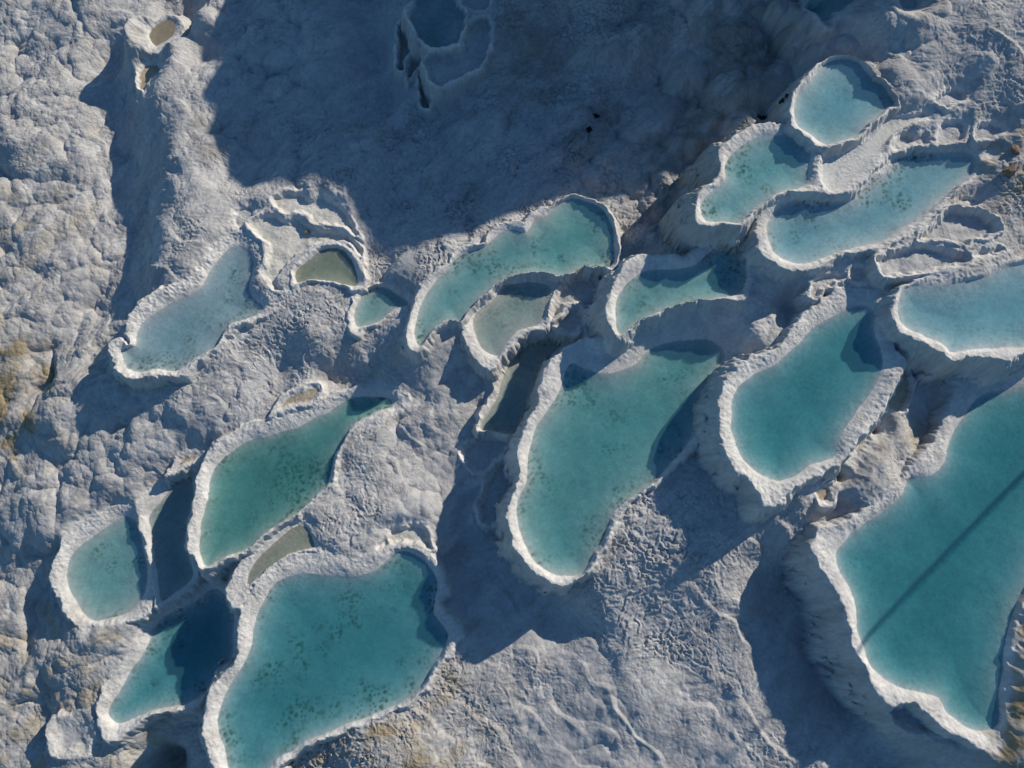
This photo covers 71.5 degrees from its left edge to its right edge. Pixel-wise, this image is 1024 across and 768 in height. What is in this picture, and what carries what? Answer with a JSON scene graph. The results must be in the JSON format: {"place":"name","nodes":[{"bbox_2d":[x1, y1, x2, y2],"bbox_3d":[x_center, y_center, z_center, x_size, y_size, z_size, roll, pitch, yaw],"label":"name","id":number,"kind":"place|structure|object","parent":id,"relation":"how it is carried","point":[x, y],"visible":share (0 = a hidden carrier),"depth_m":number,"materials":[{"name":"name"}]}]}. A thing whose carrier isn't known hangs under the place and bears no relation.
{"place":"outdoors","nodes":[
{"label":"outdoors","id":0,"kind":"place"},
{"bbox_2d":[0,0,1023,767],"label":"hillside","id":1,"kind":"structure","parent":0,"point":[676,630],"depth_m":29.48,"materials":[{"name":"stone"}]},
{"bbox_2d":[45,709,92,759],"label":"dry basin","id":2,"kind":"object","parent":1,"relation":"on","point":[67,735],"visible":1,"depth_m":27.96,"materials":[{"name":"stone"}]},
{"bbox_2d":[49,503,158,630],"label":"terrace pool","id":3,"kind":"structure","parent":1,"relation":"on","point":[99,571],"depth_m":29.04,"materials":[{"name":"liquid"}]},
{"bbox_2d":[134,60,160,94],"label":"dry basin","id":4,"kind":"object","parent":1,"relation":"on","point":[146,72],"visible":0.99,"depth_m":33.41,"materials":[{"name":"stone"}]},
{"bbox_2d":[95,581,237,746],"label":"terrace pool","id":5,"kind":"structure","parent":1,"relation":"on","point":[180,654],"depth_m":28.61,"materials":[{"name":"liquid"}]},
{"bbox_2d":[135,476,203,612],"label":"terrace pool","id":6,"kind":"structure","parent":1,"relation":"on","point":[163,511],"depth_m":29.17,"materials":[{"name":"stone"}]},
{"bbox_2d":[147,14,192,51],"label":"terrace pool","id":7,"kind":"structure","parent":1,"relation":"on","point":[164,29],"depth_m":33.74,"materials":[{"name":"stone"}]},
{"bbox_2d":[164,448,208,485],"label":"dry basin","id":8,"kind":"object","parent":1,"relation":"on","point":[185,465],"visible":0.93,"depth_m":29.36,"materials":[{"name":"stone"}]},
{"bbox_2d":[107,228,279,386],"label":"terrace pool","id":9,"kind":"structure","parent":1,"relation":"on","point":[185,328],"depth_m":29.63,"materials":[{"name":"liquid"}]},
{"bbox_2d":[231,204,256,227],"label":"dry basin","id":10,"kind":"object","parent":1,"relation":"on","point":[242,214],"visible":0.99,"depth_m":30.75,"materials":[{"name":"stone"}]},
{"bbox_2d":[224,516,320,612],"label":"terrace pool","id":11,"kind":"structure","parent":1,"relation":"on","point":[251,568],"depth_m":28.02,"materials":[{"name":"stone"}]},
{"bbox_2d":[184,382,409,582],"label":"terrace pool","id":12,"kind":"structure","parent":1,"relation":"on","point":[257,482],"depth_m":28.84,"materials":[{"name":"liquid"}]},
{"bbox_2d":[268,381,327,419],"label":"dry basin","id":13,"kind":"object","parent":1,"relation":"on","point":[308,395],"visible":1,"depth_m":29.25,"materials":[{"name":"stone"}]},
{"bbox_2d":[244,210,368,293],"bbox_3d":[-8.804,-6.025,30.255,4.656,0.410,4.122,-21,76,-6],"label":"dry basin","id":14,"kind":"object","parent":1,"relation":"on","point":[286,240],"visible":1,"depth_m":30.36,"materials":[{"name":"stone"}]},
{"bbox_2d":[270,187,364,242],"bbox_3d":[-8.167,-7.435,30.516,4.685,0.278,1.618,23,76,6],"label":"dry basin","id":15,"kind":"object","parent":1,"relation":"on","point":[319,208],"visible":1,"depth_m":30.63,"materials":[{"name":"stone"}]},
{"bbox_2d":[289,243,370,294],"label":"terrace pool","id":16,"kind":"structure","parent":1,"relation":"on","point":[336,264],"depth_m":29.96,"materials":[{"name":"liquid"}]},
{"bbox_2d":[198,545,465,767],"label":"terrace pool","id":17,"kind":"structure","parent":1,"relation":"on","point":[330,645],"depth_m":27.40,"materials":[{"name":"liquid"}]},
{"bbox_2d":[346,282,411,339],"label":"terrace pool","id":18,"kind":"structure","parent":1,"relation":"on","point":[375,304],"depth_m":29.73,"materials":[{"name":"liquid"}]},
{"bbox_2d":[392,19,412,80],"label":"dry basin","id":19,"kind":"object","parent":1,"relation":"on","point":[403,58],"visible":0.98,"depth_m":32.71,"materials":[{"name":"stone"}]},
{"bbox_2d":[375,521,438,552],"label":"dry basin","id":20,"kind":"object","parent":1,"relation":"on","point":[413,533],"visible":1,"depth_m":28.34,"materials":[{"name":"stone"}]},
{"bbox_2d":[402,53,422,87],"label":"dry basin","id":21,"kind":"object","parent":1,"relation":"on","point":[408,78],"visible":0.96,"depth_m":32.49,"materials":[{"name":"stone"}]},
{"bbox_2d":[417,71,435,118],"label":"dry basin","id":22,"kind":"object","parent":1,"relation":"on","point":[426,108],"visible":1,"depth_m":32.32,"materials":[{"name":"stone"}]},
{"bbox_2d":[401,0,470,59],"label":"terrace pool","id":23,"kind":"structure","parent":1,"relation":"on","point":[441,28],"depth_m":32.49,"materials":[{"name":"liquid"}]},
{"bbox_2d":[419,15,495,104],"bbox_3d":[-2.279,-14.681,32.400,4.568,1.054,2.482,-39,78,-10],"label":"dry basin","id":24,"kind":"object","parent":1,"relation":"on","point":[444,79],"visible":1,"depth_m":32.23,"materials":[{"name":"stone"}]},
{"bbox_2d":[455,0,490,12],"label":"dry basin","id":25,"kind":"object","parent":1,"relation":"on","point":[479,5],"visible":0.96,"depth_m":32.84,"materials":[{"name":"stone"}]},
{"bbox_2d":[458,433,510,474],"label":"dry basin","id":26,"kind":"object","parent":1,"relation":"on","point":[484,455],"visible":1,"depth_m":29.21,"materials":[{"name":"stone"}]},
{"bbox_2d":[473,459,511,530],"bbox_3d":[-0.780,4.380,28.459,1.309,1.250,2.903,18,76,5],"label":"dry basin","id":27,"kind":"object","parent":1,"relation":"on","point":[494,489],"visible":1,"depth_m":28.87,"materials":[{"name":"stone"}]},
{"bbox_2d":[460,277,560,378],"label":"terrace pool","id":28,"kind":"structure","parent":1,"relation":"on","point":[503,324],"depth_m":29.29,"materials":[{"name":"stone"}]},
{"bbox_2d":[401,194,622,360],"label":"terrace pool","id":29,"kind":"structure","parent":1,"relation":"on","point":[571,237],"depth_m":29.63,"materials":[{"name":"liquid"}]},
{"bbox_2d":[472,337,560,441],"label":"terrace pool","id":30,"kind":"structure","parent":1,"relation":"on","point":[503,409],"depth_m":29.40,"materials":[{"name":"stone"}]},
{"bbox_2d":[550,310,589,342],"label":"dry basin","id":31,"kind":"object","parent":1,"relation":"on","point":[571,325],"visible":1,"depth_m":29.34,"materials":[{"name":"stone"}]},
{"bbox_2d":[547,276,602,324],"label":"dry basin","id":32,"kind":"object","parent":1,"relation":"on","point":[580,293],"visible":0.99,"depth_m":29.64,"materials":[{"name":"stone"}]},
{"bbox_2d":[585,319,593,331],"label":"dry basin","id":33,"kind":"object","parent":1,"relation":"on","point":[589,324],"visible":1,"depth_m":28.93,"materials":[{"name":"stone"}]},
{"bbox_2d":[497,298,769,593],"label":"terrace pool","id":34,"kind":"structure","parent":1,"relation":"on","point":[603,438],"depth_m":27.64,"materials":[{"name":"liquid"}]},
{"bbox_2d":[589,237,752,351],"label":"terrace pool","id":35,"kind":"structure","parent":1,"relation":"on","point":[635,293],"depth_m":27.93,"materials":[{"name":"stone"}]},
{"bbox_2d":[665,120,823,246],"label":"terrace pool","id":36,"kind":"structure","parent":1,"relation":"on","point":[747,174],"depth_m":27.94,"materials":[{"name":"stone"}]},
{"bbox_2d":[756,114,766,119],"bbox_3d":[10.614,-11.357,30.223,0.408,0.560,0.477,36,78,9],"label":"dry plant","id":37,"kind":"object","parent":1,"relation":"on","point":[762,117],"visible":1,"depth_m":30.16,"materials":[{"name":"black plant"}]},
{"bbox_2d":[779,93,787,103],"bbox_3d":[11.030,-11.564,28.827,0.308,0.601,0.266,-37,78,-9],"label":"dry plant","id":38,"kind":"object","parent":1,"relation":"on","point":[782,99],"visible":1,"depth_m":28.82,"materials":[{"name":"black plant"}]},
{"bbox_2d":[697,281,907,520],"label":"terrace pool","id":39,"kind":"structure","parent":1,"relation":"on","point":[796,407],"depth_m":26.65,"materials":[{"name":"liquid"}]},
{"bbox_2d":[794,270,847,305],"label":"dry basin","id":40,"kind":"object","parent":1,"relation":"on","point":[818,288],"visible":1,"depth_m":27.48,"materials":[{"name":"stone"}]},
{"bbox_2d":[799,0,863,40],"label":"terrace pool","id":41,"kind":"structure","parent":1,"relation":"on","point":[826,14],"depth_m":29.80,"materials":[{"name":"liquid"}]},
{"bbox_2d":[814,470,849,510],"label":"dry basin","id":42,"kind":"object","parent":1,"relation":"on","point":[826,492],"visible":0.97,"depth_m":26.55,"materials":[{"name":"stone"}]},
{"bbox_2d":[771,55,900,154],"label":"terrace pool","id":43,"kind":"structure","parent":1,"relation":"on","point":[832,104],"depth_m":28.66,"materials":[{"name":"liquid"}]},
{"bbox_2d":[846,261,873,285],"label":"dry basin","id":44,"kind":"object","parent":1,"relation":"on","point":[858,274],"visible":1,"depth_m":27.50,"materials":[{"name":"stone"}]},
{"bbox_2d":[848,420,885,465],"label":"dry basin","id":45,"kind":"object","parent":1,"relation":"on","point":[878,431],"visible":0.82,"depth_m":26.90,"materials":[{"name":"stone"}]},
{"bbox_2d":[743,145,994,279],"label":"terrace pool","id":46,"kind":"structure","parent":1,"relation":"on","point":[902,197],"depth_m":27.95,"materials":[{"name":"liquid"}]},
{"bbox_2d":[820,109,931,200],"bbox_3d":[14.116,-9.452,28.233,2.015,0.555,5.894,44,79,10],"label":"dry basin","id":47,"kind":"object","parent":1,"relation":"on","point":[849,171],"visible":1,"depth_m":28.14,"materials":[{"name":"stone"}]},
{"bbox_2d":[885,358,921,415],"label":"dry basin","id":48,"kind":"object","parent":1,"relation":"on","point":[900,400],"visible":0.94,"depth_m":27.23,"materials":[{"name":"stone"}]},
{"bbox_2d":[788,369,1023,750],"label":"terrace pool","id":49,"kind":"structure","parent":1,"relation":"on","point":[912,589],"depth_m":26.07,"materials":[{"name":"liquid"}]},
{"bbox_2d":[865,704,947,739],"bbox_3d":[13.921,12.099,25.185,2.320,1.381,1.148,39,78,10],"label":"dry basin","id":50,"kind":"object","parent":1,"relation":"on","point":[902,721],"visible":0.99,"depth_m":25.05,"materials":[{"name":"stone"}]},
{"bbox_2d":[895,0,925,10],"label":"terrace pool","id":51,"kind":"structure","parent":1,"relation":"on","point":[912,5],"depth_m":29.52,"materials":[{"name":"liquid"}]},
{"bbox_2d":[889,128,933,156],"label":"dry basin","id":52,"kind":"object","parent":1,"relation":"on","point":[906,142],"visible":1,"depth_m":28.44,"materials":[{"name":"stone"}]},
{"bbox_2d":[867,241,973,285],"bbox_3d":[15.661,-4.772,27.325,4.029,0.517,1.443,-12,75,-3],"label":"dry basin","id":53,"kind":"object","parent":1,"relation":"on","point":[900,263],"visible":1,"depth_m":27.33,"materials":[{"name":"stone"}]},
{"bbox_2d":[927,118,969,150],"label":"dry basin","id":54,"kind":"object","parent":1,"relation":"on","point":[952,132],"visible":1,"depth_m":28.52,"materials":[{"name":"stone"}]},
{"bbox_2d":[880,255,1023,380],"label":"terrace pool","id":55,"kind":"structure","parent":1,"relation":"on","point":[944,323],"depth_m":26.89,"materials":[{"name":"liquid"}]},
{"bbox_2d":[935,86,968,111],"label":"dry basin","id":56,"kind":"object","parent":1,"relation":"on","point":[947,99],"visible":1,"depth_m":28.64,"materials":[{"name":"stone"}]},
{"bbox_2d":[914,204,1004,250],"bbox_3d":[17.220,-6.051,27.548,3.600,0.442,2.040,0,75,0],"label":"dry basin","id":57,"kind":"object","parent":1,"relation":"on","point":[964,226],"visible":1,"depth_m":27.66,"materials":[{"name":"stone"}]},
{"bbox_2d":[950,195,982,204],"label":"dry basin","id":58,"kind":"object","parent":1,"relation":"on","point":[967,198],"visible":0.94,"depth_m":28.06,"materials":[{"name":"stone"}]},
{"bbox_2d":[965,243,1006,261],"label":"dry basin","id":59,"kind":"object","parent":1,"relation":"on","point":[992,250],"visible":1,"depth_m":27.28,"materials":[{"name":"stone"}]},
{"bbox_2d":[971,120,1009,147],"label":"dry basin","id":60,"kind":"object","parent":1,"relation":"on","point":[986,132],"visible":1,"depth_m":28.41,"materials":[{"name":"stone"}]},
{"bbox_2d":[1002,164,1017,176],"bbox_3d":[19.375,-8.289,27.625,0.552,0.397,0.428,-35,78,-9],"label":"stone","id":61,"kind":"object","parent":1,"relation":"on","point":[1009,171],"visible":1,"depth_m":27.51,"materials":[{"name":"brown stone"}]},
{"bbox_2d":[1010,144,1020,154],"bbox_3d":[19.733,-9.175,27.843,0.398,0.257,0.340,39,78,10],"label":"stone","id":62,"kind":"object","parent":1,"relation":"on","point":[1015,149],"visible":1,"depth_m":27.76,"materials":[{"name":"brown stone"}]}
]}

